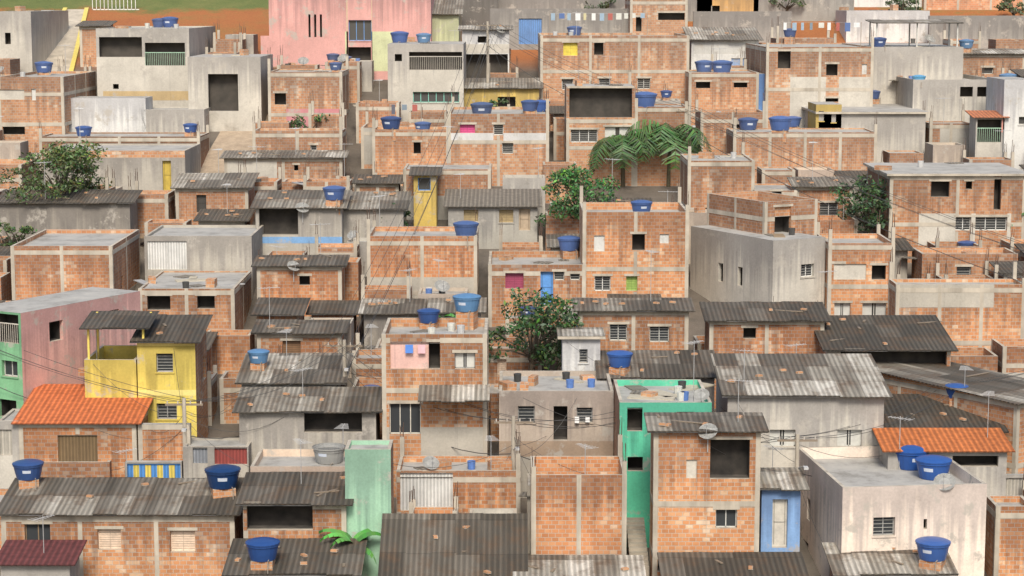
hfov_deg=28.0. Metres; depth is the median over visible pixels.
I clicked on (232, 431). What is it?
cable
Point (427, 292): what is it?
shed
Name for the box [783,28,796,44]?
water tank
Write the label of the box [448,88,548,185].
pink house brick window
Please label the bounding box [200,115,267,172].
footpath
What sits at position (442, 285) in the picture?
satellite dish
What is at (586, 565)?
roof
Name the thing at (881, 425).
cable
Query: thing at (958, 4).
house top
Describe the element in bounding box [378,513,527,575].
roof
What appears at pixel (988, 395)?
tv antenna
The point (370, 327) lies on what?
tv antenna
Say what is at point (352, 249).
shed
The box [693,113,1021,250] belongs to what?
cable
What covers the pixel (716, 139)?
brick house
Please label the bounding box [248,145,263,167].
tv antenna
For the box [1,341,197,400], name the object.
cable
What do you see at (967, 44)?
water tank
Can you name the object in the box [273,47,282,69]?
shed
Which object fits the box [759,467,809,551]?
blue house
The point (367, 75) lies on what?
shed
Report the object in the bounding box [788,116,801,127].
water tank
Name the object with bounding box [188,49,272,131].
grey house garage
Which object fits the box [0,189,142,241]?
house
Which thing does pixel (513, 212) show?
tiled house roof
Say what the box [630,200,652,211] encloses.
water tank
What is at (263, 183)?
shed
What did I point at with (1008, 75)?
water tank
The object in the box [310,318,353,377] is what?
shed
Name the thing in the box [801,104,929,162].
house flat roof
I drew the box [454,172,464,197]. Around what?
tv antenna
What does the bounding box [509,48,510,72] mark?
shed
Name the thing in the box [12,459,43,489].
water tank
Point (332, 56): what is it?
water tank
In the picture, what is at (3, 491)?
shed
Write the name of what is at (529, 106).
water tank
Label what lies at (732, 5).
orange house
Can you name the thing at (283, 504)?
house veranda
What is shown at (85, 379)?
cable
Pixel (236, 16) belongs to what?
hillside ground
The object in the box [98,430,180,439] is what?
cable
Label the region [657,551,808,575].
roof
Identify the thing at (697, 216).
shed
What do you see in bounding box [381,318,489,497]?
brick house balcony
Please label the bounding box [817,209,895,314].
brick house window
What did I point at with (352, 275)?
shed
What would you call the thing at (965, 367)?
tv antenna
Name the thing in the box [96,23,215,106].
grey house balcony
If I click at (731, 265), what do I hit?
grey house
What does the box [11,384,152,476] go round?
orange house roof
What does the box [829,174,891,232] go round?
tree
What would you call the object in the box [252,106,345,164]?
brick house
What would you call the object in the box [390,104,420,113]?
laundry
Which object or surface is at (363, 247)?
shed
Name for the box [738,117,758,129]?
water tank
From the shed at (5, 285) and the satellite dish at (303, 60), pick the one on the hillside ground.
the shed at (5, 285)
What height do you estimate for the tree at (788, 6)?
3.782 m
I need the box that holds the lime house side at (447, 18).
[432,0,463,40]
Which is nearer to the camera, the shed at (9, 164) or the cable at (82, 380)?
the cable at (82, 380)
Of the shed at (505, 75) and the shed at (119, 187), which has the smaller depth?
the shed at (119, 187)
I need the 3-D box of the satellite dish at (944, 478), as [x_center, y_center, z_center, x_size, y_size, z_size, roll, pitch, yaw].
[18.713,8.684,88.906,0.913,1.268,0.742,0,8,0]
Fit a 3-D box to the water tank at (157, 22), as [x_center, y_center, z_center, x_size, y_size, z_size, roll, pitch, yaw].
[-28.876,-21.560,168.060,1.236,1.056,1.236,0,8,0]
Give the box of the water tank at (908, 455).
[896,445,928,470]
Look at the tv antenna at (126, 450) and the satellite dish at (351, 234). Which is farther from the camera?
the satellite dish at (351, 234)
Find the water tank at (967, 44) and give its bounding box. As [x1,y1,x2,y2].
[958,39,973,55]
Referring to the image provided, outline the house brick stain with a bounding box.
[251,254,349,319]
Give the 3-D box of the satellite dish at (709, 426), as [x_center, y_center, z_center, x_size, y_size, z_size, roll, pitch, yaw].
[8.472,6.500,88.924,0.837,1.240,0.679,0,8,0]
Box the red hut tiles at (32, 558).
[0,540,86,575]
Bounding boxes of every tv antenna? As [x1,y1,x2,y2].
[29,515,53,551]
[36,162,48,198]
[112,448,136,475]
[213,148,221,172]
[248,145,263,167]
[258,287,279,327]
[279,329,291,361]
[290,367,312,395]
[296,438,307,483]
[310,224,320,253]
[334,425,347,461]
[365,324,377,356]
[370,194,385,225]
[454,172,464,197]
[530,147,542,177]
[578,443,598,470]
[610,158,622,181]
[646,249,657,300]
[684,340,702,401]
[726,378,751,418]
[732,348,755,389]
[764,445,782,467]
[809,142,816,179]
[816,271,834,311]
[888,416,914,448]
[960,366,972,385]
[982,391,994,436]
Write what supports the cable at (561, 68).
attached to the utility pole at (689, 111)
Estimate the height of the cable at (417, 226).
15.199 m
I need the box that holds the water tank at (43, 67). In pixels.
[34,61,52,74]
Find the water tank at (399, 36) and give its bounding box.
[390,31,408,42]
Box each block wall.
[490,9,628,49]
[498,0,711,20]
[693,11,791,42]
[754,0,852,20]
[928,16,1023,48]
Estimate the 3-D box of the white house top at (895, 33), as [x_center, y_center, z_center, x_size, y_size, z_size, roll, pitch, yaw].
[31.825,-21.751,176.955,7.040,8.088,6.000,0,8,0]
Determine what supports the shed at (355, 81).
on the hillside ground
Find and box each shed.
[0,58,19,73]
[0,130,3,139]
[0,140,28,158]
[0,142,38,188]
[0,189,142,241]
[0,236,10,245]
[0,246,10,255]
[0,256,11,299]
[0,272,10,299]
[0,488,8,548]
[57,55,91,70]
[63,166,115,189]
[75,20,116,66]
[93,184,122,189]
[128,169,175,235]
[140,219,191,237]
[193,209,254,224]
[205,31,240,53]
[206,332,217,371]
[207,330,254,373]
[207,349,217,425]
[213,22,245,51]
[219,371,240,423]
[225,34,257,53]
[238,154,281,195]
[250,297,309,319]
[255,121,291,128]
[258,246,309,254]
[267,251,306,254]
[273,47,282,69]
[275,343,322,352]
[280,62,319,68]
[282,179,302,189]
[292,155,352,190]
[306,300,360,349]
[308,92,346,144]
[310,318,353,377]
[315,221,359,256]
[320,60,361,102]
[335,161,376,190]
[345,257,360,316]
[347,237,366,276]
[349,58,373,91]
[352,174,403,190]
[352,321,381,385]
[352,377,381,439]
[353,99,400,142]
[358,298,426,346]
[361,100,422,168]
[361,260,411,334]
[363,338,381,348]
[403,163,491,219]
[408,110,447,126]
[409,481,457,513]
[418,287,467,307]
[427,297,486,317]
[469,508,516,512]
[488,334,541,383]
[489,56,518,77]
[489,384,497,415]
[491,385,498,441]
[499,222,542,250]
[503,175,544,218]
[505,310,549,358]
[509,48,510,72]
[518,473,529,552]
[543,162,576,203]
[545,210,578,250]
[546,234,578,250]
[549,100,564,131]
[549,106,563,116]
[550,117,563,159]
[557,321,572,370]
[563,305,576,320]
[597,198,651,201]
[607,294,661,297]
[655,99,680,103]
[689,207,706,263]
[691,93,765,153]
[693,336,704,349]
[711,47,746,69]
[757,167,794,186]
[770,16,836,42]
[793,167,833,176]
[817,215,857,232]
[834,170,866,212]
[880,150,916,162]
[883,150,923,162]
[888,238,914,278]
[896,260,930,278]
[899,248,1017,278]
[924,142,964,162]
[925,104,969,156]
[927,224,982,247]
[935,248,998,278]
[942,24,980,48]
[951,347,997,371]
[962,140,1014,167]
[975,58,1010,76]
[988,39,1023,48]
[989,261,1023,281]
[991,339,1023,377]
[1000,226,1023,260]
[1010,69,1023,77]
[1014,243,1023,260]
[1021,474,1023,495]
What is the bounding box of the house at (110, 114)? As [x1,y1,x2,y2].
[69,96,152,131]
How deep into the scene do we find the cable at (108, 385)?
99.21 m
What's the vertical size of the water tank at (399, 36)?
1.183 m
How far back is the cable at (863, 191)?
122.87 m
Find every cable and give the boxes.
[0,350,186,400]
[0,353,164,400]
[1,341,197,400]
[1,351,174,400]
[93,364,178,416]
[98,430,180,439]
[168,343,327,401]
[178,343,337,401]
[186,417,283,431]
[191,436,238,438]
[198,343,349,400]
[201,343,359,401]
[329,24,476,340]
[331,345,491,418]
[339,23,483,340]
[341,345,496,418]
[348,46,487,367]
[348,379,510,454]
[351,23,491,340]
[351,343,517,418]
[361,25,497,340]
[361,343,527,418]
[392,453,495,467]
[477,23,667,106]
[485,24,673,106]
[489,46,563,94]
[493,24,692,108]
[497,411,614,420]
[498,23,699,108]
[508,419,614,428]
[521,419,614,426]
[523,398,576,455]
[524,398,610,426]
[532,417,614,420]
[678,109,1023,250]
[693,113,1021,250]
[695,136,1020,281]
[701,112,1023,244]
[702,109,1023,242]
[785,388,929,436]
[794,391,934,436]
[801,445,876,457]
[807,396,941,437]
[819,396,948,436]
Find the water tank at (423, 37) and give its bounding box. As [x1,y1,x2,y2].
[416,33,431,42]
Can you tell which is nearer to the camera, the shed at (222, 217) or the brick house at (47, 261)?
the brick house at (47, 261)
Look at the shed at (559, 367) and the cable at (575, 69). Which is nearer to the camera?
the shed at (559, 367)
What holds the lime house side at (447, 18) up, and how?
on the hillside ground
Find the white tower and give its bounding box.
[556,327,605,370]
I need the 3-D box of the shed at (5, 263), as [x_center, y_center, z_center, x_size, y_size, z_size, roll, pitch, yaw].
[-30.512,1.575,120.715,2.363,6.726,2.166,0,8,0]
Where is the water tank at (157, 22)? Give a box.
[152,18,163,26]
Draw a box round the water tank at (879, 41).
[874,37,886,48]
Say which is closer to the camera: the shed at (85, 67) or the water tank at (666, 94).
the water tank at (666, 94)
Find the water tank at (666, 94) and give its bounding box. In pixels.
[660,90,671,99]
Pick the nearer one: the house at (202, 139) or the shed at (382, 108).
the house at (202, 139)
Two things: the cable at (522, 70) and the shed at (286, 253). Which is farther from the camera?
the cable at (522, 70)
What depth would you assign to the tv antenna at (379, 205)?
126.53 m
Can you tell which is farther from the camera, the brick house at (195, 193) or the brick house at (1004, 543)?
the brick house at (195, 193)
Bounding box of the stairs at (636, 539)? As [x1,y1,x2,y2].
[626,517,648,575]
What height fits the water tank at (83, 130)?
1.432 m
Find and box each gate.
[125,460,182,477]
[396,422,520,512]
[1006,474,1022,494]
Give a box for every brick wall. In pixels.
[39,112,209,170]
[40,460,111,477]
[530,419,626,554]
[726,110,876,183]
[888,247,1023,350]
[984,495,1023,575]
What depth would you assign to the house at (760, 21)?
173.80 m
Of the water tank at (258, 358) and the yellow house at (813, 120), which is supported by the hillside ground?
the yellow house at (813, 120)
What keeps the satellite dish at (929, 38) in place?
on the grey house canopy at (892, 61)
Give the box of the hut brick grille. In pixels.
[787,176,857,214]
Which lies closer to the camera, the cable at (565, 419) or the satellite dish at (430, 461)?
the satellite dish at (430, 461)
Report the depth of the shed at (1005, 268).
118.33 m
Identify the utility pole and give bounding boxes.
[165,398,202,477]
[326,340,361,386]
[476,21,499,82]
[494,416,532,469]
[676,107,702,153]
[777,433,817,469]
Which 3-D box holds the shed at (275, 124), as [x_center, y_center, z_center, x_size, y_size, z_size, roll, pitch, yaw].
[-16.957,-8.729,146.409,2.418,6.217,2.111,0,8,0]
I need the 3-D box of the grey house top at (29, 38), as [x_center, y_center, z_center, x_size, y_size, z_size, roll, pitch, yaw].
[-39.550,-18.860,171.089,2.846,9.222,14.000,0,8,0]
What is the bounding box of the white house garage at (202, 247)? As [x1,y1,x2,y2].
[144,225,263,298]
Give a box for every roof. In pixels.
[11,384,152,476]
[221,538,366,575]
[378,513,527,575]
[443,189,541,248]
[513,555,645,575]
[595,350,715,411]
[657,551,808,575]
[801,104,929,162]
[822,542,958,575]
[884,394,1008,432]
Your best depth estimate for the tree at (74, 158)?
129.54 m
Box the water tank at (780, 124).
[768,116,791,142]
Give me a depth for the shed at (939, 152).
141.35 m
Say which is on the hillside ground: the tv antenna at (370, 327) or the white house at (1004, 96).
the white house at (1004, 96)
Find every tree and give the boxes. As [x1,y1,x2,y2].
[0,140,111,203]
[0,222,36,245]
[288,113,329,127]
[381,203,410,225]
[488,287,583,370]
[489,98,508,106]
[534,164,621,226]
[583,0,615,8]
[768,0,805,10]
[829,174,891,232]
[885,0,921,9]
[994,0,1023,15]
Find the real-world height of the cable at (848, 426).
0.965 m
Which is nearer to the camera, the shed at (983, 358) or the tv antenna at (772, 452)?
the tv antenna at (772, 452)
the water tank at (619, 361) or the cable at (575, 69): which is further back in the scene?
the cable at (575, 69)
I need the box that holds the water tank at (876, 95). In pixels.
[873,90,880,103]
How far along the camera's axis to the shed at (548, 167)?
137.06 m
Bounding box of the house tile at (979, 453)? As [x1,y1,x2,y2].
[872,428,1014,494]
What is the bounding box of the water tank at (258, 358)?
[247,349,269,371]
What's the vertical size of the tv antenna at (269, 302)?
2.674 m
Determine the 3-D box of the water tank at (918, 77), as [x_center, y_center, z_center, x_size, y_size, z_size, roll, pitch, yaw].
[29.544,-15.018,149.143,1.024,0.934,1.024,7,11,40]
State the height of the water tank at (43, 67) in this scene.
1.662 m
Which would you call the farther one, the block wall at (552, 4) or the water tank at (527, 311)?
the block wall at (552, 4)
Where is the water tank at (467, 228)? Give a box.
[453,220,478,246]
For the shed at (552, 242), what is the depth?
125.75 m
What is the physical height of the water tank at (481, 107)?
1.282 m
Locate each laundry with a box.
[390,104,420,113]
[405,345,424,352]
[551,13,644,20]
[575,417,589,422]
[783,23,859,31]
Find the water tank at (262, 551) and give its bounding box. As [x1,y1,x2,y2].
[245,537,279,573]
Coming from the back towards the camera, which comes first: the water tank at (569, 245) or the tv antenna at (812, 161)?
the tv antenna at (812, 161)
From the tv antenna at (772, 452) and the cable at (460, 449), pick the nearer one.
the tv antenna at (772, 452)
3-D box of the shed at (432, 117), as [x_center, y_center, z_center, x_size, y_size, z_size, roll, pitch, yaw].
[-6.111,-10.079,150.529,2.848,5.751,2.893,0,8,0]
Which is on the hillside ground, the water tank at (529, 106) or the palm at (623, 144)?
the palm at (623, 144)
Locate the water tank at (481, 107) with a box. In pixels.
[470,102,492,113]
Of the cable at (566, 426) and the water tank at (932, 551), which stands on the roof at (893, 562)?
the water tank at (932, 551)
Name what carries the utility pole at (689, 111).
on the hillside ground
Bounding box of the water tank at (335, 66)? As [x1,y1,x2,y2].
[329,62,342,71]
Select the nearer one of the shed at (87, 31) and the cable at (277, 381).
the cable at (277, 381)
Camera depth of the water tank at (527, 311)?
115.64 m
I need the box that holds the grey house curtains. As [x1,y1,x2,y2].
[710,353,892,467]
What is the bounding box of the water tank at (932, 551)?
[915,536,950,575]
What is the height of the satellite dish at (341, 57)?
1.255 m
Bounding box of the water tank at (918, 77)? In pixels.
[912,75,925,87]
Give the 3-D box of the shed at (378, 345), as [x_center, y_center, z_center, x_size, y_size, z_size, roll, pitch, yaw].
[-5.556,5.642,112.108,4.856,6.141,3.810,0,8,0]
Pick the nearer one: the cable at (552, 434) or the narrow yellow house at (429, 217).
the cable at (552, 434)
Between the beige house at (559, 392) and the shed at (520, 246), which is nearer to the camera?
the beige house at (559, 392)
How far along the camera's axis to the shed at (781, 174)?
136.07 m
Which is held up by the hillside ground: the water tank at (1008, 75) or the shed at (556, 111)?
the shed at (556, 111)
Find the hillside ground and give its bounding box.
[0,0,1023,575]
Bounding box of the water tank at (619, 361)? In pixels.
[606,350,632,376]
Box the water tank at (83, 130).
[75,126,91,135]
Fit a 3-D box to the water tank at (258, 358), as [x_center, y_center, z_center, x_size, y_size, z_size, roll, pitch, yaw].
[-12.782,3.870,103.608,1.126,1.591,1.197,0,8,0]
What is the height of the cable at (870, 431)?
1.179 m
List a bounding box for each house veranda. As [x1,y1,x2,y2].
[235,471,353,537]
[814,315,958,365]
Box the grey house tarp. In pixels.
[250,190,351,254]
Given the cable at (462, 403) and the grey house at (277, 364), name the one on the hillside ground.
the grey house at (277, 364)
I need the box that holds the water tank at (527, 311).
[520,305,536,316]
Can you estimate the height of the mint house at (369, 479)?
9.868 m
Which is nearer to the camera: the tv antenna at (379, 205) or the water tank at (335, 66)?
the tv antenna at (379, 205)
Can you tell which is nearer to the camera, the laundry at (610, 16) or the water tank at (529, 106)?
the water tank at (529, 106)
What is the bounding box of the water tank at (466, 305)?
[452,293,480,330]
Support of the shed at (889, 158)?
on the hillside ground
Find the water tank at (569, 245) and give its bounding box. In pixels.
[557,235,579,259]
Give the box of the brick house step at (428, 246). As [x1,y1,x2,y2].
[366,205,478,297]
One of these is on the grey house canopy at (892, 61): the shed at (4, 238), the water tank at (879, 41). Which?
the water tank at (879, 41)
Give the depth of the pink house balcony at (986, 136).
142.12 m
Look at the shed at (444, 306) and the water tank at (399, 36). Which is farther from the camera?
the water tank at (399, 36)
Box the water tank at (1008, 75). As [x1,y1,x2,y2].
[999,73,1017,76]
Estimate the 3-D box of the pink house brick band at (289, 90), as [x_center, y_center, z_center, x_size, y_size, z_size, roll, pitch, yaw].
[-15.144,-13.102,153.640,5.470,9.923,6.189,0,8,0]
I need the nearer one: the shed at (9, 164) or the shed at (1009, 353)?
the shed at (1009, 353)
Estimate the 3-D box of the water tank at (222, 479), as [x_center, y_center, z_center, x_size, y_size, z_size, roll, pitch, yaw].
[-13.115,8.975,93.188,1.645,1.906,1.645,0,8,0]
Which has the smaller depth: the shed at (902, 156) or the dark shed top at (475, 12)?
the shed at (902, 156)
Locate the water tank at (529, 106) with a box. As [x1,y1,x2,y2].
[521,100,538,113]
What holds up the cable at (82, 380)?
attached to the utility pole at (183, 404)
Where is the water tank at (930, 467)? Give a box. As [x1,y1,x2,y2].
[915,455,951,480]
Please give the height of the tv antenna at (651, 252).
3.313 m
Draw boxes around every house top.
[0,6,68,72]
[835,0,929,42]
[854,0,921,6]
[922,0,1023,9]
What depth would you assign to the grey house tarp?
126.89 m
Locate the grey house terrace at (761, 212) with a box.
[707,191,817,240]
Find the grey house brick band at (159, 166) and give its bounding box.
[44,144,200,205]
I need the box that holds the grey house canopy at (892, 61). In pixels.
[848,19,963,103]
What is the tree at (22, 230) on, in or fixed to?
on the hillside ground
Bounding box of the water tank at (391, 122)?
[380,116,401,140]
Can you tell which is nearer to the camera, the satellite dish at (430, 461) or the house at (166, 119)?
the satellite dish at (430, 461)
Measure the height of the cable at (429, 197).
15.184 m
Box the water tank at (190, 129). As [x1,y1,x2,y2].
[183,123,196,135]
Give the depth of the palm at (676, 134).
138.43 m
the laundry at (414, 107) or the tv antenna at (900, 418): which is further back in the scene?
the laundry at (414, 107)
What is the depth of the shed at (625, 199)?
130.31 m
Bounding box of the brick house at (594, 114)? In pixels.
[564,60,634,185]
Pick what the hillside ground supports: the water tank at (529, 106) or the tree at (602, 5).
the tree at (602, 5)
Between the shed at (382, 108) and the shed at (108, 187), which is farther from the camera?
the shed at (382, 108)
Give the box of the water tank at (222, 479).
[204,464,240,498]
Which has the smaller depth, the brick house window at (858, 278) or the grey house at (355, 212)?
the brick house window at (858, 278)
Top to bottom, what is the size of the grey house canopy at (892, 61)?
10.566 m
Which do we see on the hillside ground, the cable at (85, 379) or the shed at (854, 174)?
the shed at (854, 174)
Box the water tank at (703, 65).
[695,60,712,71]
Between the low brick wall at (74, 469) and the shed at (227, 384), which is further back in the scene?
the shed at (227, 384)
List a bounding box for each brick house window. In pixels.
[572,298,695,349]
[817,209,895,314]
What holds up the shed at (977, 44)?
on the hillside ground
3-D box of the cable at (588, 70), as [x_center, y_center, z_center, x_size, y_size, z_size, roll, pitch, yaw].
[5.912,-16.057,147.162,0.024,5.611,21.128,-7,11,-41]
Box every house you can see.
[0,71,96,152]
[0,287,140,417]
[10,229,140,299]
[69,96,152,131]
[129,314,212,437]
[219,150,349,180]
[232,386,382,462]
[235,353,353,386]
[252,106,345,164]
[261,0,434,79]
[343,191,411,242]
[345,440,393,575]
[409,167,441,225]
[488,251,585,326]
[498,371,613,497]
[538,13,689,103]
[613,379,715,547]
[644,412,768,575]
[680,131,754,208]
[682,27,763,69]
[690,225,825,302]
[697,0,758,10]
[699,301,831,408]
[753,184,796,195]
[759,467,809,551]
[799,446,986,575]
[808,102,841,127]
[863,161,1023,262]
[876,362,1023,473]
[963,49,1023,77]
[986,77,1023,170]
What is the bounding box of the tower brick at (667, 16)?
[625,0,687,34]
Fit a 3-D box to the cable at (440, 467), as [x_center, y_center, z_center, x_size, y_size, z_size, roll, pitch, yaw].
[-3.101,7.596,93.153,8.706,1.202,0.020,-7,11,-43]
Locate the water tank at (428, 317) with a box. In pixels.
[417,308,439,328]
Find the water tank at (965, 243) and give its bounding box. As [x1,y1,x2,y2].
[957,240,975,245]
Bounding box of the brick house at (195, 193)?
[170,173,258,224]
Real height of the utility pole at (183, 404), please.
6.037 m
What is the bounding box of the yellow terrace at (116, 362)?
[78,310,158,397]
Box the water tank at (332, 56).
[326,53,339,60]
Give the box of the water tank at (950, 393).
[945,383,968,405]
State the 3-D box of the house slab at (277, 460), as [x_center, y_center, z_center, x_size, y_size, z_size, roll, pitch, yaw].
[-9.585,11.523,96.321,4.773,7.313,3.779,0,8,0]
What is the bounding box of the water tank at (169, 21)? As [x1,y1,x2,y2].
[161,17,178,26]
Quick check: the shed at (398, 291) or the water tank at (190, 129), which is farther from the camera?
the water tank at (190, 129)
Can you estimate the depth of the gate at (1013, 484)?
94.83 m
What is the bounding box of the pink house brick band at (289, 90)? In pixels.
[267,50,348,127]
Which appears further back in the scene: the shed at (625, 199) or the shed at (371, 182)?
the shed at (371, 182)
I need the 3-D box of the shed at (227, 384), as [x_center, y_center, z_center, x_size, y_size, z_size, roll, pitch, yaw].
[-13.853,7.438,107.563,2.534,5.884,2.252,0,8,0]
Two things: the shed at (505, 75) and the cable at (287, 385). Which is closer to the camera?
the cable at (287, 385)
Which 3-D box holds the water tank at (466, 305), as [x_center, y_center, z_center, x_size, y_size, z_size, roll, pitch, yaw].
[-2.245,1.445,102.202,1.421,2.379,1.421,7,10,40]
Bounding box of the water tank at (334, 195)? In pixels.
[322,185,345,214]
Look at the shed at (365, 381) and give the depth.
106.29 m
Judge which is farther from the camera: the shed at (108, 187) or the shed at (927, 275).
the shed at (108, 187)
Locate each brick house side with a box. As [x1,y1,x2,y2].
[138,423,191,459]
[634,87,687,185]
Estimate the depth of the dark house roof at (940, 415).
98.77 m
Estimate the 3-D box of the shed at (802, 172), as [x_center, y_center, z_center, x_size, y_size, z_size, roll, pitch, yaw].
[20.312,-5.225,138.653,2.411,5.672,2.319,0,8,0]
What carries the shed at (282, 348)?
on the hillside ground
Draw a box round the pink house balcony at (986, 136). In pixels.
[965,110,1009,156]
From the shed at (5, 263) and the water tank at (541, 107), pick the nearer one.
the shed at (5, 263)
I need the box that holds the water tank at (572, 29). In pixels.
[567,26,581,34]
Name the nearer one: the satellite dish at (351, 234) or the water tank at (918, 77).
the satellite dish at (351, 234)
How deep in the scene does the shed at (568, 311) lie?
115.16 m
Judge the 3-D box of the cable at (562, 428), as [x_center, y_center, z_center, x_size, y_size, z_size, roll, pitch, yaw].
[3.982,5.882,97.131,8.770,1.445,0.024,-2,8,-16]
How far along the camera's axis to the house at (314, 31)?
163.39 m
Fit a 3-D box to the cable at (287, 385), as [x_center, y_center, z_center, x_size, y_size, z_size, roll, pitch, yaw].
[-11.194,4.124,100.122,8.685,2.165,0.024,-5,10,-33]
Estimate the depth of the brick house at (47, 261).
116.69 m
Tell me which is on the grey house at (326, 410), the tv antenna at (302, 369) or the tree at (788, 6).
the tv antenna at (302, 369)
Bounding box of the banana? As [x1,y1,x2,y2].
[319,528,380,561]
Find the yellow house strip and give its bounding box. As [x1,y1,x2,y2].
[464,78,543,106]
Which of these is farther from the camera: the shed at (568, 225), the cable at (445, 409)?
the shed at (568, 225)
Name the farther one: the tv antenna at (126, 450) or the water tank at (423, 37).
the water tank at (423, 37)
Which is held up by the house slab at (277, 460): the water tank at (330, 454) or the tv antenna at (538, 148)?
the water tank at (330, 454)
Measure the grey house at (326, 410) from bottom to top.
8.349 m
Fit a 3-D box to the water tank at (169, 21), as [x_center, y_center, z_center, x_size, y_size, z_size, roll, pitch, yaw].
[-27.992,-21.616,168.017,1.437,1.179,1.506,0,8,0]
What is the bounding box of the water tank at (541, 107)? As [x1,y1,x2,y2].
[537,100,549,111]
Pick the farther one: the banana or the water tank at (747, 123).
the water tank at (747, 123)
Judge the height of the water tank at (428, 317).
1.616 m
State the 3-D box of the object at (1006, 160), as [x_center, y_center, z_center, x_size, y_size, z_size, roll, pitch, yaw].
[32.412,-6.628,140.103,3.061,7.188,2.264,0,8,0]
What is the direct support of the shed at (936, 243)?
on the hillside ground
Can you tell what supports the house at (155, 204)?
on the hillside ground
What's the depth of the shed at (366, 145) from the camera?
143.65 m
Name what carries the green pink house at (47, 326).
on the hillside ground
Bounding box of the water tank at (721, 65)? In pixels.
[711,60,732,71]
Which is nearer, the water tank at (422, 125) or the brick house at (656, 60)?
the water tank at (422, 125)
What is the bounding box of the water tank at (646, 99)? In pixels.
[631,91,656,112]
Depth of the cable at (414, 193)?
124.09 m
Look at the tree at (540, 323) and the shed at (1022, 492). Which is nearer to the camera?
the shed at (1022, 492)
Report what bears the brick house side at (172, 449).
on the hillside ground
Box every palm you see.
[587,129,662,186]
[624,119,711,186]
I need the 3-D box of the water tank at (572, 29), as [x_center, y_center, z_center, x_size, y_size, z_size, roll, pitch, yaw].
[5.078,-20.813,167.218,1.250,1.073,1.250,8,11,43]
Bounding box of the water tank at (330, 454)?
[312,443,345,465]
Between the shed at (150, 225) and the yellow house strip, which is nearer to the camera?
the shed at (150, 225)
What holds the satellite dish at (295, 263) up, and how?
on the house brick stain
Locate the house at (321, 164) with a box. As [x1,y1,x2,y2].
[219,150,349,180]
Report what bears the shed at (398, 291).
on the hillside ground
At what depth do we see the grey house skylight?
148.88 m
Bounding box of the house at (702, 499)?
[644,412,768,575]
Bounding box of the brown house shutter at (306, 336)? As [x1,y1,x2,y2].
[251,319,350,352]
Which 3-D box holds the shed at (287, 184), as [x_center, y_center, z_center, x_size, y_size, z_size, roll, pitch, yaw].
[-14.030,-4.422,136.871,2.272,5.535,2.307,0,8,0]
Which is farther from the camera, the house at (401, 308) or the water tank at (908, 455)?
the house at (401, 308)
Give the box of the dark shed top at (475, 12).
[462,0,497,24]
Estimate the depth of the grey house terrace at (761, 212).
119.89 m
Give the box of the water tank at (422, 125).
[414,121,430,136]
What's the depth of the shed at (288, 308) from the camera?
112.50 m
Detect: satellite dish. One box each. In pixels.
[287,261,299,281]
[296,202,308,221]
[298,57,308,64]
[337,54,347,61]
[347,230,357,241]
[423,456,438,468]
[435,280,449,291]
[497,26,505,32]
[693,388,709,401]
[698,423,717,451]
[925,34,934,46]
[933,473,955,490]
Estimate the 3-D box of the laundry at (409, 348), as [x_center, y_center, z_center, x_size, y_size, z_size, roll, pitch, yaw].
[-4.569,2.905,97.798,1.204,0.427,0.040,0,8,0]
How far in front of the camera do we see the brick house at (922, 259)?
120.70 m
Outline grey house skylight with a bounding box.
[888,74,986,122]
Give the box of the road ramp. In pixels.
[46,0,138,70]
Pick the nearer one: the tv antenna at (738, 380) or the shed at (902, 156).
the tv antenna at (738, 380)
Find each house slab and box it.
[133,271,251,331]
[250,449,344,471]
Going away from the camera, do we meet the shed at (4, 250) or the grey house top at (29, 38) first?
the shed at (4, 250)
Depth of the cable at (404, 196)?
122.81 m
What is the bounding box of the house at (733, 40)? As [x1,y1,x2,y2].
[682,27,763,69]
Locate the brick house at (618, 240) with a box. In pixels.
[579,172,688,297]
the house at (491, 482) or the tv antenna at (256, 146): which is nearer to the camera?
the house at (491, 482)
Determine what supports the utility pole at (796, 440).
on the hillside ground

